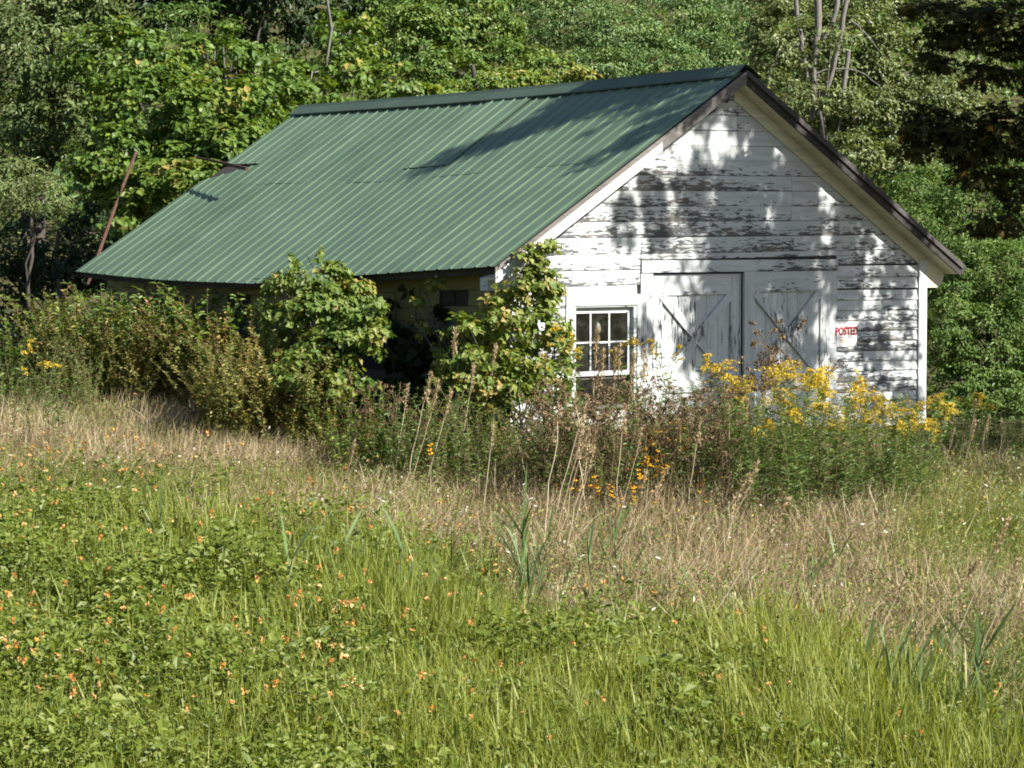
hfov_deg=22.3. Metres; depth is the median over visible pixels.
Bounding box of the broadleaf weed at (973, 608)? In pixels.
[959,584,987,642]
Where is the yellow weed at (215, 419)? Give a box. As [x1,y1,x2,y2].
[166,342,260,457]
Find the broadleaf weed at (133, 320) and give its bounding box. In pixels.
[100,293,210,391]
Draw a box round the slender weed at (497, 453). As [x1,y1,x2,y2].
[431,391,529,504]
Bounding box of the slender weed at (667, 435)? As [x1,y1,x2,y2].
[611,389,688,487]
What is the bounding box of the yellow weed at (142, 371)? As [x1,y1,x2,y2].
[137,334,180,403]
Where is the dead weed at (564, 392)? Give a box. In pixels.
[548,382,568,481]
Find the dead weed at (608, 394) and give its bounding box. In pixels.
[589,389,629,477]
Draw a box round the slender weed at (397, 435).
[382,391,421,479]
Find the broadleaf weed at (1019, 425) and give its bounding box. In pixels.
[1004,402,1023,452]
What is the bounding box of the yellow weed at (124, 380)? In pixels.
[109,345,176,418]
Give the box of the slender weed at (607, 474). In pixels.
[579,443,629,516]
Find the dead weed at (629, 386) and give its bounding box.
[619,380,643,484]
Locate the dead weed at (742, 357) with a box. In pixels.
[732,356,756,406]
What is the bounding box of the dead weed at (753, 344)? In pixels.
[750,333,786,454]
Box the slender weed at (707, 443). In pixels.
[679,388,717,491]
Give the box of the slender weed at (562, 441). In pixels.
[552,412,580,483]
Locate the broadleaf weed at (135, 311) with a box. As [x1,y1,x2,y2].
[131,299,201,387]
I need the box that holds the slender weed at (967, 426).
[958,406,987,450]
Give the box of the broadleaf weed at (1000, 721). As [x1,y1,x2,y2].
[974,690,1019,737]
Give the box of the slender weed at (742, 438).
[701,401,770,489]
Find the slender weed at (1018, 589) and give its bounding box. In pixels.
[998,571,1023,634]
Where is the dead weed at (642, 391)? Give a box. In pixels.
[623,378,661,484]
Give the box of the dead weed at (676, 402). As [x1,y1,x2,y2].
[651,401,678,470]
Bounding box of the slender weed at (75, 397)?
[64,375,85,419]
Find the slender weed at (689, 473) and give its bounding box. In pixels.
[663,450,708,510]
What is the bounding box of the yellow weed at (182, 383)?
[164,338,253,395]
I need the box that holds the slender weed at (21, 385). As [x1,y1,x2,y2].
[3,366,37,399]
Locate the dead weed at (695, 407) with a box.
[692,387,718,457]
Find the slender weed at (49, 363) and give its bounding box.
[26,333,62,399]
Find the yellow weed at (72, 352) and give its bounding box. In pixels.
[18,298,111,406]
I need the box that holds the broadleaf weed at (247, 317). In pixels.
[170,298,274,384]
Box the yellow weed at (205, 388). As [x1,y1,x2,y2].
[178,366,251,426]
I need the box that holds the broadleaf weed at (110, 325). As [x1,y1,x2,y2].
[82,306,173,404]
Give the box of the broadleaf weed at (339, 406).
[328,387,390,459]
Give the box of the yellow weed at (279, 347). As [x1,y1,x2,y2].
[253,335,301,376]
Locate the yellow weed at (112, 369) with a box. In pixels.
[82,352,127,400]
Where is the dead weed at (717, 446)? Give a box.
[715,440,732,510]
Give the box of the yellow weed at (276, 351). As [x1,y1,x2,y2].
[254,326,307,376]
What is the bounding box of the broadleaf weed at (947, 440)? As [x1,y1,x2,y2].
[929,400,971,467]
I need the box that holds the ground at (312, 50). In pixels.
[0,0,1023,761]
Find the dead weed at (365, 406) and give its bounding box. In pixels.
[353,389,381,448]
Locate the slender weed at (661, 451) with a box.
[647,418,687,486]
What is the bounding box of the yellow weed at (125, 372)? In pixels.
[58,337,154,401]
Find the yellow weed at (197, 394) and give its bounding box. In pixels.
[170,343,243,443]
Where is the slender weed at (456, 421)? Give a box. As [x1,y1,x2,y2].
[421,392,477,467]
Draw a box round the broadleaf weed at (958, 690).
[939,685,963,727]
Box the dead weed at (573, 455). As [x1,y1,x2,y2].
[567,430,584,500]
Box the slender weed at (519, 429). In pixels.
[493,398,533,469]
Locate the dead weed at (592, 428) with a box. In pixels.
[558,415,596,499]
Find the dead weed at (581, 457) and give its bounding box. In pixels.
[571,429,593,498]
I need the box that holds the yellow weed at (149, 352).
[118,323,206,393]
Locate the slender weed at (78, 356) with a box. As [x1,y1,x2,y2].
[68,339,99,409]
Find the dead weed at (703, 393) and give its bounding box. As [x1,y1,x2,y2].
[695,383,709,406]
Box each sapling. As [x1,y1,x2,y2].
[133,1,286,106]
[211,0,444,133]
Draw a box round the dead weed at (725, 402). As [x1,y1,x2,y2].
[712,384,746,499]
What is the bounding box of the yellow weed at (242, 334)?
[194,319,269,357]
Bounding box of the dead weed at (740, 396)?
[735,376,750,427]
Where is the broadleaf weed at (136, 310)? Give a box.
[116,299,142,346]
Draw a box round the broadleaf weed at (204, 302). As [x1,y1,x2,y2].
[132,286,251,387]
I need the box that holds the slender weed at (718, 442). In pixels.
[682,408,759,478]
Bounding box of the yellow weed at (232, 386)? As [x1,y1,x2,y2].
[206,357,279,431]
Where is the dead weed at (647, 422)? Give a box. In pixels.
[635,394,659,496]
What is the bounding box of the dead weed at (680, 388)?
[650,386,682,477]
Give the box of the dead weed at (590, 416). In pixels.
[570,387,618,512]
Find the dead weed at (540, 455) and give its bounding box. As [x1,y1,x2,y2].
[527,441,552,470]
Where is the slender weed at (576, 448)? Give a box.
[569,417,596,487]
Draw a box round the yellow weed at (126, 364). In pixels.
[111,302,181,394]
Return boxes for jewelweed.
[0,435,23,460]
[0,445,61,515]
[0,452,48,490]
[0,459,26,496]
[0,467,5,491]
[0,475,1023,767]
[0,476,22,514]
[0,493,72,559]
[0,514,46,578]
[0,524,34,587]
[0,535,26,616]
[0,590,38,656]
[0,602,31,682]
[0,617,57,704]
[0,635,9,673]
[0,640,19,681]
[0,665,50,733]
[0,700,32,759]
[1,546,75,600]
[2,643,81,707]
[3,591,13,635]
[3,603,49,699]
[4,576,23,609]
[4,690,57,765]
[5,690,35,735]
[9,673,100,726]
[10,503,29,528]
[11,463,64,523]
[11,631,51,710]
[12,564,78,612]
[14,501,66,530]
[16,431,55,483]
[19,447,83,512]
[20,657,63,734]
[21,637,93,709]
[21,713,78,766]
[29,602,73,621]
[30,476,64,524]
[30,683,81,737]
[31,524,83,593]
[36,681,108,749]
[38,438,93,488]
[41,523,117,578]
[41,601,94,680]
[44,450,88,492]
[48,443,107,485]
[54,500,82,540]
[54,652,99,704]
[57,486,89,521]
[60,670,153,764]
[62,566,110,636]
[63,556,112,602]
[65,461,113,512]
[68,660,167,759]
[70,692,125,765]
[73,439,120,505]
[75,593,155,709]
[75,637,109,709]
[76,655,132,714]
[80,469,132,535]
[86,602,149,681]
[89,462,132,513]
[92,479,145,529]
[95,466,140,516]
[96,594,152,636]
[96,617,152,695]
[97,534,128,631]
[101,427,152,500]
[101,584,168,650]
[105,435,143,490]
[106,473,168,523]
[106,605,191,711]
[110,459,162,496]
[117,543,179,605]
[121,525,180,611]
[122,434,169,492]
[135,443,181,490]
[136,469,165,510]
[144,582,217,618]
[146,452,200,499]
[150,594,236,719]
[158,593,222,674]
[160,689,252,760]
[164,493,216,530]
[164,513,245,571]
[169,615,237,723]
[170,536,202,604]
[182,684,283,758]
[185,652,248,733]
[189,687,256,756]
[192,443,234,507]
[202,565,262,607]
[204,430,244,500]
[208,670,301,749]
[209,497,258,581]
[218,662,259,729]
[221,624,288,701]
[235,502,248,545]
[243,630,309,706]
[247,585,321,642]
[250,575,299,649]
[252,635,312,684]
[259,617,299,692]
[261,531,329,587]
[265,652,328,706]
[268,481,314,553]
[272,658,335,740]
[280,605,354,657]
[282,602,351,666]
[283,677,384,732]
[287,642,391,731]
[289,597,366,683]
[291,596,320,635]
[291,621,366,681]
[293,547,348,600]
[296,574,343,656]
[296,643,342,692]
[300,508,354,551]
[301,695,369,766]
[305,600,353,675]
[305,684,363,765]
[306,506,354,561]
[308,466,347,528]
[314,568,367,652]
[319,501,378,547]
[329,517,375,570]
[338,600,385,649]
[344,602,371,649]
[347,610,417,662]
[369,554,426,582]
[370,671,426,751]
[377,607,408,649]
[379,507,441,561]
[379,709,439,761]
[380,555,431,614]
[389,592,452,660]
[400,614,438,658]
[408,500,453,564]
[416,644,475,697]
[426,540,480,597]
[428,688,474,755]
[429,656,467,692]
[433,523,493,579]
[441,569,499,617]
[443,513,476,583]
[460,649,535,696]
[466,543,522,605]
[468,608,538,658]
[473,668,536,687]
[475,568,510,600]
[491,593,545,633]
[520,700,594,761]
[542,735,577,766]
[545,578,597,622]
[565,696,673,764]
[569,579,613,623]
[594,574,656,629]
[612,577,665,645]
[637,619,702,698]
[661,588,712,632]
[665,666,747,697]
[699,609,789,653]
[708,626,770,667]
[716,655,774,712]
[789,599,843,645]
[855,710,933,764]
[876,638,943,675]
[900,648,943,693]
[938,661,990,716]
[992,682,1021,760]
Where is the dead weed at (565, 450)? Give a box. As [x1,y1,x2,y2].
[547,442,566,481]
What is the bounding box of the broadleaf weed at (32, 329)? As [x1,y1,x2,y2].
[0,309,88,402]
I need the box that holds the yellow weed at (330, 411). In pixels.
[292,365,353,449]
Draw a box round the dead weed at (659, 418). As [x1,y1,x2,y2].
[632,375,666,503]
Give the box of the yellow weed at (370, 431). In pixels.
[304,390,376,470]
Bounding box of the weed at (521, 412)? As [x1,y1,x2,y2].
[489,404,524,486]
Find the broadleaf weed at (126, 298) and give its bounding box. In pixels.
[99,280,191,330]
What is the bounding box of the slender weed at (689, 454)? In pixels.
[680,430,718,494]
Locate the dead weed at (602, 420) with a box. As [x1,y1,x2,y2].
[589,418,618,478]
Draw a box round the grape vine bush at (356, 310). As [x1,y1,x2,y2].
[251,245,396,433]
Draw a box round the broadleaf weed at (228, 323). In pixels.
[162,299,278,385]
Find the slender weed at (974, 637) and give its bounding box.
[961,623,984,666]
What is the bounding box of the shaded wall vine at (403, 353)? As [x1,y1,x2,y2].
[374,284,476,434]
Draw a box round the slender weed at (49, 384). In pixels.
[33,355,75,409]
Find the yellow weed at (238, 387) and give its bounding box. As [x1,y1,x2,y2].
[217,359,264,443]
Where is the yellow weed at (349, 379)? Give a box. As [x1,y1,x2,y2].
[302,335,369,420]
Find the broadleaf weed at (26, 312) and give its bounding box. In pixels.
[11,299,74,343]
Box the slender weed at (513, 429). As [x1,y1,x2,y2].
[487,392,562,470]
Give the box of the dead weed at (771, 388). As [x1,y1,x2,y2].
[742,347,790,429]
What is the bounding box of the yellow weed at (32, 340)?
[11,317,88,363]
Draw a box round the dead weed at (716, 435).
[704,418,726,492]
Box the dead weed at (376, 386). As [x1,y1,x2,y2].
[359,381,381,445]
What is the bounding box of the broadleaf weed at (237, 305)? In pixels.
[149,281,256,382]
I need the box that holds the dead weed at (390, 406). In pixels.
[384,393,398,444]
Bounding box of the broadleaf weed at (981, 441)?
[972,422,982,448]
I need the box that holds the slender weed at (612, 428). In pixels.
[596,393,621,471]
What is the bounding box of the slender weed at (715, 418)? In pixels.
[681,389,725,451]
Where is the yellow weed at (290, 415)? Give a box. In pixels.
[271,388,311,448]
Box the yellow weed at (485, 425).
[479,411,500,450]
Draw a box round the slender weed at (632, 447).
[606,395,651,510]
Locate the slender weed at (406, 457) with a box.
[385,403,468,489]
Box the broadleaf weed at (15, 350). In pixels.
[1,329,61,370]
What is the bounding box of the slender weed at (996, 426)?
[978,396,1001,449]
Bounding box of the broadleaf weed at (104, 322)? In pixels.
[80,302,133,345]
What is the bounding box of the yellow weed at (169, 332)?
[134,303,193,362]
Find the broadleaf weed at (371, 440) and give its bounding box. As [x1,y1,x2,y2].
[331,386,420,476]
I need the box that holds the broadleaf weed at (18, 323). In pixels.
[11,308,85,364]
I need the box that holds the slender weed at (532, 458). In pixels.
[499,402,576,502]
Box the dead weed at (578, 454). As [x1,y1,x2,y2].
[563,428,586,481]
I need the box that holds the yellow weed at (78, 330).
[50,310,116,403]
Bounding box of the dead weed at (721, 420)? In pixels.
[703,384,741,502]
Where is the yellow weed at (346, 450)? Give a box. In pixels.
[334,434,357,469]
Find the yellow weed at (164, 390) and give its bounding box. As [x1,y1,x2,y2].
[155,338,183,416]
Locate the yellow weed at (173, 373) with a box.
[169,366,192,419]
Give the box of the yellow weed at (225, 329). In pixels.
[174,305,253,392]
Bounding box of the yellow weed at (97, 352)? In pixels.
[84,337,160,376]
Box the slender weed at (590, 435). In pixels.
[553,401,644,485]
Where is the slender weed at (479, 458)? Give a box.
[456,415,497,498]
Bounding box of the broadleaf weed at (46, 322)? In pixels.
[36,314,61,342]
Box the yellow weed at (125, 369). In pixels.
[89,345,147,401]
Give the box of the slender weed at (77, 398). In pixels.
[65,375,89,418]
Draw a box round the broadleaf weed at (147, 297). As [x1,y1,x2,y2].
[137,288,158,314]
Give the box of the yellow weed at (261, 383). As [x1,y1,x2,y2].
[195,339,287,448]
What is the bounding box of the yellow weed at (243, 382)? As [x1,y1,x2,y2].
[223,356,315,412]
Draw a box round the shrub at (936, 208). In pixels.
[883,155,1023,396]
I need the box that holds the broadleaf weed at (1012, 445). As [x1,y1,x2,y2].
[997,439,1017,468]
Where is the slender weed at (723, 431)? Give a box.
[680,387,748,490]
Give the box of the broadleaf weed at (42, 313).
[25,298,115,387]
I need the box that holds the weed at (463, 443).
[419,409,495,486]
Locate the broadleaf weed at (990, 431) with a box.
[986,405,1008,453]
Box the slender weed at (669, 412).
[645,411,692,483]
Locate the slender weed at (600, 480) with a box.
[573,420,608,513]
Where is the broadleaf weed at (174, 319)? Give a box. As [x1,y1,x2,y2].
[162,304,194,349]
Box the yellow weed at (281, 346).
[261,333,310,403]
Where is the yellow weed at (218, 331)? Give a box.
[207,301,265,386]
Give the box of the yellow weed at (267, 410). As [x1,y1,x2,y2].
[210,327,288,449]
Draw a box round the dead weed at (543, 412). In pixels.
[539,382,581,509]
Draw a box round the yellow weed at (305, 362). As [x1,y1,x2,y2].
[242,336,338,417]
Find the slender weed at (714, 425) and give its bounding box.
[691,400,758,483]
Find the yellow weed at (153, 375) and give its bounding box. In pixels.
[140,347,166,407]
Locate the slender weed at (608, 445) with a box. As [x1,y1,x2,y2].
[596,407,638,488]
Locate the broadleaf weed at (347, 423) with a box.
[297,391,357,448]
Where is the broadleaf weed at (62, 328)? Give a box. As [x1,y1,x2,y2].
[40,325,93,372]
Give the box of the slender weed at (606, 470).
[589,448,615,498]
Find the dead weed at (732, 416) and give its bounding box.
[706,409,734,503]
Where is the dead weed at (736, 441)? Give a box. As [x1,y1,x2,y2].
[720,419,756,509]
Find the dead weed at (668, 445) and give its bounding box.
[661,440,676,496]
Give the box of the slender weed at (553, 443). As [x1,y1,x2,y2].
[538,397,579,477]
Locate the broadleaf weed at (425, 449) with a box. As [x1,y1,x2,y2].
[417,434,433,470]
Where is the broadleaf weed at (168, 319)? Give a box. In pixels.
[133,295,242,369]
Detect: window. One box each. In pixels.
[228,299,250,315]
[439,290,468,306]
[565,294,637,409]
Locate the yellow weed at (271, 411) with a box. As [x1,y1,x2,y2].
[251,387,292,446]
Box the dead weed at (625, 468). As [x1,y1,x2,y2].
[602,444,629,493]
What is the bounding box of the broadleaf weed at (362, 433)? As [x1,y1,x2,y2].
[347,410,375,457]
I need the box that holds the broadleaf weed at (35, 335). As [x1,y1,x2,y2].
[0,301,70,407]
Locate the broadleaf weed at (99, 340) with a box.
[52,315,138,400]
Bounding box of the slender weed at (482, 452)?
[453,414,500,487]
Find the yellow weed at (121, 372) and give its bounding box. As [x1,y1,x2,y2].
[102,357,135,400]
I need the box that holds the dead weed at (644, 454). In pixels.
[619,448,647,505]
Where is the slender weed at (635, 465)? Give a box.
[604,447,652,510]
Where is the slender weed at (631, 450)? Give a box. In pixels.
[617,391,670,516]
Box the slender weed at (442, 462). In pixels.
[409,396,462,499]
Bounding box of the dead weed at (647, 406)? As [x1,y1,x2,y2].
[626,392,651,487]
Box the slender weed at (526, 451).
[517,412,553,494]
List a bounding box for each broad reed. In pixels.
[139,484,168,539]
[251,502,284,544]
[276,509,316,602]
[289,525,311,552]
[303,509,362,581]
[345,535,369,574]
[379,502,428,592]
[419,549,465,588]
[475,546,493,582]
[487,505,504,576]
[489,467,536,597]
[499,498,531,574]
[514,504,532,594]
[516,531,551,607]
[525,501,559,604]
[531,513,561,575]
[559,566,580,606]
[568,531,585,577]
[571,533,589,580]
[582,518,593,612]
[594,504,621,572]
[598,495,639,608]
[605,506,638,578]
[616,539,648,585]
[639,549,655,583]
[678,562,702,633]
[722,555,754,629]
[785,554,828,605]
[797,542,846,628]
[828,526,853,597]
[852,616,886,693]
[878,606,921,711]
[880,630,903,668]
[890,615,926,660]
[902,617,940,687]
[902,656,934,708]
[914,650,956,722]
[918,617,964,672]
[926,624,956,682]
[928,622,960,672]
[928,628,953,703]
[929,611,959,683]
[935,597,991,731]
[937,596,1019,711]
[945,594,983,689]
[960,661,986,711]
[965,646,1006,742]
[974,635,1008,704]
[997,670,1015,725]
[1004,648,1023,712]
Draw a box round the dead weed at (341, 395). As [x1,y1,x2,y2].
[339,369,364,448]
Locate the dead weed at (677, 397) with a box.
[665,381,687,420]
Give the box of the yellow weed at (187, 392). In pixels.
[152,330,229,417]
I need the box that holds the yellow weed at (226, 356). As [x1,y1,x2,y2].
[211,340,273,379]
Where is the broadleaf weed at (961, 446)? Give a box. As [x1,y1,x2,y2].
[946,411,978,473]
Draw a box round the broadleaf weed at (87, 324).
[62,312,118,358]
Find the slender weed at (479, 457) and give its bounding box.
[465,433,489,484]
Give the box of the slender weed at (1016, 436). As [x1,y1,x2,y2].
[1011,421,1023,459]
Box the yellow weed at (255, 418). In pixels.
[199,337,315,448]
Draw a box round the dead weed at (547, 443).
[543,414,561,494]
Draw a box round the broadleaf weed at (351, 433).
[333,397,393,473]
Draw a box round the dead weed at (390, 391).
[378,389,402,452]
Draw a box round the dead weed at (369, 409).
[355,384,387,460]
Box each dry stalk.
[337,440,355,507]
[395,382,409,469]
[403,372,433,486]
[407,379,440,490]
[424,388,452,489]
[451,326,459,442]
[455,363,476,483]
[477,343,498,439]
[481,421,494,527]
[516,435,531,502]
[543,403,563,552]
[547,394,590,533]
[548,422,584,565]
[556,425,590,552]
[564,443,592,561]
[570,444,594,541]
[571,392,586,515]
[577,433,590,500]
[584,416,599,494]
[588,364,601,420]
[592,326,600,399]
[596,348,606,407]
[605,342,623,442]
[605,466,668,577]
[611,347,617,426]
[613,404,627,513]
[613,468,647,576]
[617,426,642,520]
[623,410,637,496]
[624,351,636,453]
[638,348,646,411]
[661,473,753,607]
[676,413,682,489]
[684,416,703,520]
[695,459,760,592]
[707,366,714,426]
[716,496,791,611]
[725,389,731,490]
[741,399,749,449]
[761,389,783,490]
[812,409,827,464]
[812,554,838,619]
[874,559,914,644]
[909,557,984,661]
[941,427,955,479]
[944,402,957,471]
[950,516,1011,652]
[957,419,976,486]
[965,399,976,456]
[969,557,1021,678]
[979,415,990,453]
[999,418,1003,481]
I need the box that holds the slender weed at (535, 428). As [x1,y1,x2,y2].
[517,391,564,476]
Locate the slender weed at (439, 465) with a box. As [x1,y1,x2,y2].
[413,387,460,478]
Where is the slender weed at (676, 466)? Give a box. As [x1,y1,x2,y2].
[661,413,715,502]
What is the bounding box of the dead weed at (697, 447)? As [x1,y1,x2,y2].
[689,433,703,478]
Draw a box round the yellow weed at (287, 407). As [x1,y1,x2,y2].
[249,339,336,451]
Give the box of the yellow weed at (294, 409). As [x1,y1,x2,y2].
[237,349,333,451]
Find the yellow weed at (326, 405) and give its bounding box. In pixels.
[277,362,367,442]
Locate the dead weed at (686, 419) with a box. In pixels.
[684,397,721,467]
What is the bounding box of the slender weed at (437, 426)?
[403,402,465,452]
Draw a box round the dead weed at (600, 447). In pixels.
[596,432,612,496]
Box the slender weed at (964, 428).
[943,398,982,456]
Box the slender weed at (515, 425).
[496,405,523,446]
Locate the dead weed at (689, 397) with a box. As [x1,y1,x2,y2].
[666,396,692,459]
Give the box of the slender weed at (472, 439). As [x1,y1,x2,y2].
[450,394,505,485]
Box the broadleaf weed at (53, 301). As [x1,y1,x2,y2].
[6,291,102,344]
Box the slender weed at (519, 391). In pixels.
[515,385,570,489]
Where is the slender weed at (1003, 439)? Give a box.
[997,425,1007,454]
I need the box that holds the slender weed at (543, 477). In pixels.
[512,450,571,514]
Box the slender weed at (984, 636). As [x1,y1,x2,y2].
[966,612,995,673]
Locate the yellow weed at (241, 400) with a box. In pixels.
[216,379,269,432]
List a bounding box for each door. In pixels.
[651,274,740,427]
[742,271,830,429]
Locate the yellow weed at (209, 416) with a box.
[194,342,269,450]
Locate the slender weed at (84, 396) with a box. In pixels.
[61,344,99,411]
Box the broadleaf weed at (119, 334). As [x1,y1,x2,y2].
[103,309,145,371]
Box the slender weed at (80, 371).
[79,361,111,411]
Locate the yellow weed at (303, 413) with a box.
[240,351,330,452]
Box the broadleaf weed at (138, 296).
[97,286,158,348]
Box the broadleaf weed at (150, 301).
[109,295,175,326]
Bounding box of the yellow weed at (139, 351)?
[116,309,192,400]
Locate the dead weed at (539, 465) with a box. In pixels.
[524,452,547,513]
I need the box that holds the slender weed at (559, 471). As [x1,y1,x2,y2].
[534,441,587,495]
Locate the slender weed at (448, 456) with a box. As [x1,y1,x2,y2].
[432,397,487,484]
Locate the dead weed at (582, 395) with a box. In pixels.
[564,391,592,479]
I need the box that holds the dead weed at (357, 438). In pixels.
[350,424,368,463]
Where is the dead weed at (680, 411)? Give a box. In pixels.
[660,403,685,497]
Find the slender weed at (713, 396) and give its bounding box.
[702,378,724,421]
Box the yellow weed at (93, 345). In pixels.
[76,315,109,378]
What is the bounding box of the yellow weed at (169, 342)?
[154,325,210,416]
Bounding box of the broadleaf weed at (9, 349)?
[0,347,36,404]
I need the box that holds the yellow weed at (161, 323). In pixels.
[151,310,232,371]
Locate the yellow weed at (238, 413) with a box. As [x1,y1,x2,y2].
[222,381,259,449]
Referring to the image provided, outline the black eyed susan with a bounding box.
[427,443,437,493]
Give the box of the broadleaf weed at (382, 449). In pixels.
[373,418,411,476]
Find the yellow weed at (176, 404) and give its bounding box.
[158,375,184,411]
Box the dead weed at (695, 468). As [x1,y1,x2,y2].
[683,454,703,508]
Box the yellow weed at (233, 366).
[191,339,263,404]
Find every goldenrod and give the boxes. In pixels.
[5,339,33,437]
[20,366,35,444]
[36,356,55,440]
[45,356,68,449]
[443,399,457,462]
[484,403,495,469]
[497,372,521,455]
[537,353,554,452]
[547,326,574,432]
[562,332,585,424]
[563,345,583,430]
[609,350,647,452]
[622,330,651,448]
[624,363,648,447]
[645,339,676,422]
[658,344,682,427]
[689,353,712,433]
[701,363,738,482]
[703,359,746,477]
[719,374,754,479]
[722,373,754,445]
[722,393,746,510]
[728,431,737,491]
[730,385,755,464]
[731,396,748,464]
[737,402,763,498]
[738,424,755,488]
[739,441,748,497]
[740,436,760,519]
[741,395,755,457]
[743,425,766,507]
[744,366,801,495]
[744,400,764,518]
[746,427,760,514]
[748,404,763,503]
[749,387,779,486]
[750,395,773,515]
[755,408,782,521]
[755,417,767,503]
[759,397,775,484]
[759,418,794,504]
[761,399,783,488]
[762,433,783,515]
[764,360,806,460]
[764,389,785,501]
[765,387,790,480]
[766,437,780,496]
[768,360,802,465]
[769,402,797,480]
[771,423,780,488]
[773,405,800,523]
[774,393,816,531]
[774,394,800,484]
[775,395,790,502]
[776,394,815,485]
[776,416,805,521]
[780,407,810,519]
[781,367,830,501]
[782,408,804,504]
[786,391,802,485]
[788,372,833,501]
[791,396,821,488]
[791,409,826,529]
[792,433,807,510]
[798,364,835,497]
[799,404,819,466]
[799,406,821,486]
[800,430,825,528]
[802,394,812,450]
[803,395,816,461]
[803,446,812,493]
[804,406,819,500]
[805,383,836,444]
[806,365,838,470]
[808,379,840,488]
[809,396,841,504]
[810,394,848,525]
[810,428,837,497]
[811,385,838,461]
[812,416,828,491]
[813,407,845,499]
[818,403,839,482]
[825,368,865,490]
[825,405,840,492]
[825,420,849,493]
[826,397,859,518]
[827,392,846,483]
[827,414,844,505]
[831,392,854,480]
[832,434,859,519]
[835,406,852,488]
[836,444,852,521]
[837,386,883,518]
[837,388,857,501]
[838,377,877,492]
[839,397,857,514]
[841,387,857,461]
[841,395,865,506]
[843,400,870,511]
[844,407,869,481]
[845,395,872,522]
[849,402,861,496]
[850,392,879,496]
[853,411,885,493]
[854,442,869,527]
[856,433,883,521]
[857,393,893,498]
[860,414,875,500]
[866,403,895,495]
[868,421,879,479]
[869,424,876,485]
[872,389,888,472]
[872,431,896,519]
[873,418,901,499]
[874,400,902,508]
[875,397,890,485]
[879,418,907,512]
[881,446,890,519]
[882,395,914,494]
[884,389,904,493]
[885,408,904,479]
[885,422,898,505]
[886,432,899,499]
[888,433,901,504]
[889,401,911,472]
[891,428,910,509]
[894,395,909,475]
[894,423,910,491]
[895,405,917,501]
[895,432,911,501]
[896,446,911,525]
[897,400,925,487]
[897,408,924,503]
[899,427,911,475]
[902,391,916,467]
[903,420,917,493]
[906,405,921,495]
[907,410,925,489]
[910,418,938,514]
[912,404,932,518]
[917,404,925,462]
[921,399,937,452]
[922,417,937,488]
[923,463,933,503]
[925,433,935,471]
[926,428,934,476]
[927,402,960,505]
[927,408,951,492]
[927,409,941,493]
[928,392,947,450]
[930,429,940,467]
[930,454,946,515]
[953,397,967,454]
[962,400,974,449]
[968,392,985,460]
[970,400,992,462]
[975,403,995,452]
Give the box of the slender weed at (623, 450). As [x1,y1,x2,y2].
[615,426,645,474]
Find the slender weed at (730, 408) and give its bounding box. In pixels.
[708,381,748,460]
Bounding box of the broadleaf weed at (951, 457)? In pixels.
[934,444,964,473]
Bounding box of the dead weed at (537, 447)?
[523,416,556,489]
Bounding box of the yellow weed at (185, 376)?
[169,344,206,412]
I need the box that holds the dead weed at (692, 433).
[675,414,700,506]
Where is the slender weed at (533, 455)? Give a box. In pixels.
[499,399,555,498]
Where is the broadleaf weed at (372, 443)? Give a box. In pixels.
[355,432,392,468]
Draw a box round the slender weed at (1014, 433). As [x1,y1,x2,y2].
[1009,413,1023,462]
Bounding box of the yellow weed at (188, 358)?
[183,318,232,412]
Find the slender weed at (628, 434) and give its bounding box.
[602,391,640,485]
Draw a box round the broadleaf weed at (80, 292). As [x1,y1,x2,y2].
[26,281,133,341]
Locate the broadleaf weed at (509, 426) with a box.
[500,410,520,453]
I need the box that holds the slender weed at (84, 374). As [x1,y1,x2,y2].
[69,357,95,397]
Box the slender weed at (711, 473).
[658,405,746,520]
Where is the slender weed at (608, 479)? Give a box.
[594,455,630,502]
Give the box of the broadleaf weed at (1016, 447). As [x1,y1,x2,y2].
[1005,432,1021,461]
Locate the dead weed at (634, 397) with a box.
[614,393,658,503]
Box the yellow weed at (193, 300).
[144,296,241,340]
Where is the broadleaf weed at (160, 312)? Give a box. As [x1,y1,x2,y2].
[118,296,208,351]
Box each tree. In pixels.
[0,0,140,363]
[0,155,75,359]
[46,15,284,237]
[83,0,369,118]
[322,0,585,82]
[347,52,603,99]
[501,0,718,81]
[645,0,791,76]
[736,0,1016,195]
[892,0,1023,242]
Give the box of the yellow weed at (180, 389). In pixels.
[147,335,244,434]
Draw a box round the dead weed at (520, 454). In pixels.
[502,427,537,509]
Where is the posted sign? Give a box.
[836,325,857,346]
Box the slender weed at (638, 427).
[620,383,653,478]
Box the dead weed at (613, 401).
[595,375,637,500]
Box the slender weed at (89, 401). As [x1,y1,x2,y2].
[66,355,101,415]
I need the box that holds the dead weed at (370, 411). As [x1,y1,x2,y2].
[367,405,393,441]
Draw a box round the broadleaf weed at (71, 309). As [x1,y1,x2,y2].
[51,295,104,379]
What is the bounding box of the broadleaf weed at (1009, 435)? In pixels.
[1006,422,1015,447]
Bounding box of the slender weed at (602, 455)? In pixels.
[587,422,625,483]
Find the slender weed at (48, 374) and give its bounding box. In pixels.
[27,338,64,409]
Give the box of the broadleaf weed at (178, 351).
[162,292,260,416]
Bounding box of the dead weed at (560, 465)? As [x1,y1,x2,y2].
[557,452,571,515]
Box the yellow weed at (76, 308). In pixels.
[24,295,130,371]
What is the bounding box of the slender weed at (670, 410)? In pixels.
[628,391,686,461]
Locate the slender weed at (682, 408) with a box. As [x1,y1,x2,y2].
[656,381,694,457]
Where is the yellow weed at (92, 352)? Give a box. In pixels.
[49,304,131,411]
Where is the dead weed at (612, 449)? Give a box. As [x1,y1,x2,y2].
[594,429,627,494]
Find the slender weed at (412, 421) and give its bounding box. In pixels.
[406,395,426,454]
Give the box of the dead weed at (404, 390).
[382,383,407,456]
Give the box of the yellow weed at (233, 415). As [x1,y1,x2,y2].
[208,398,256,450]

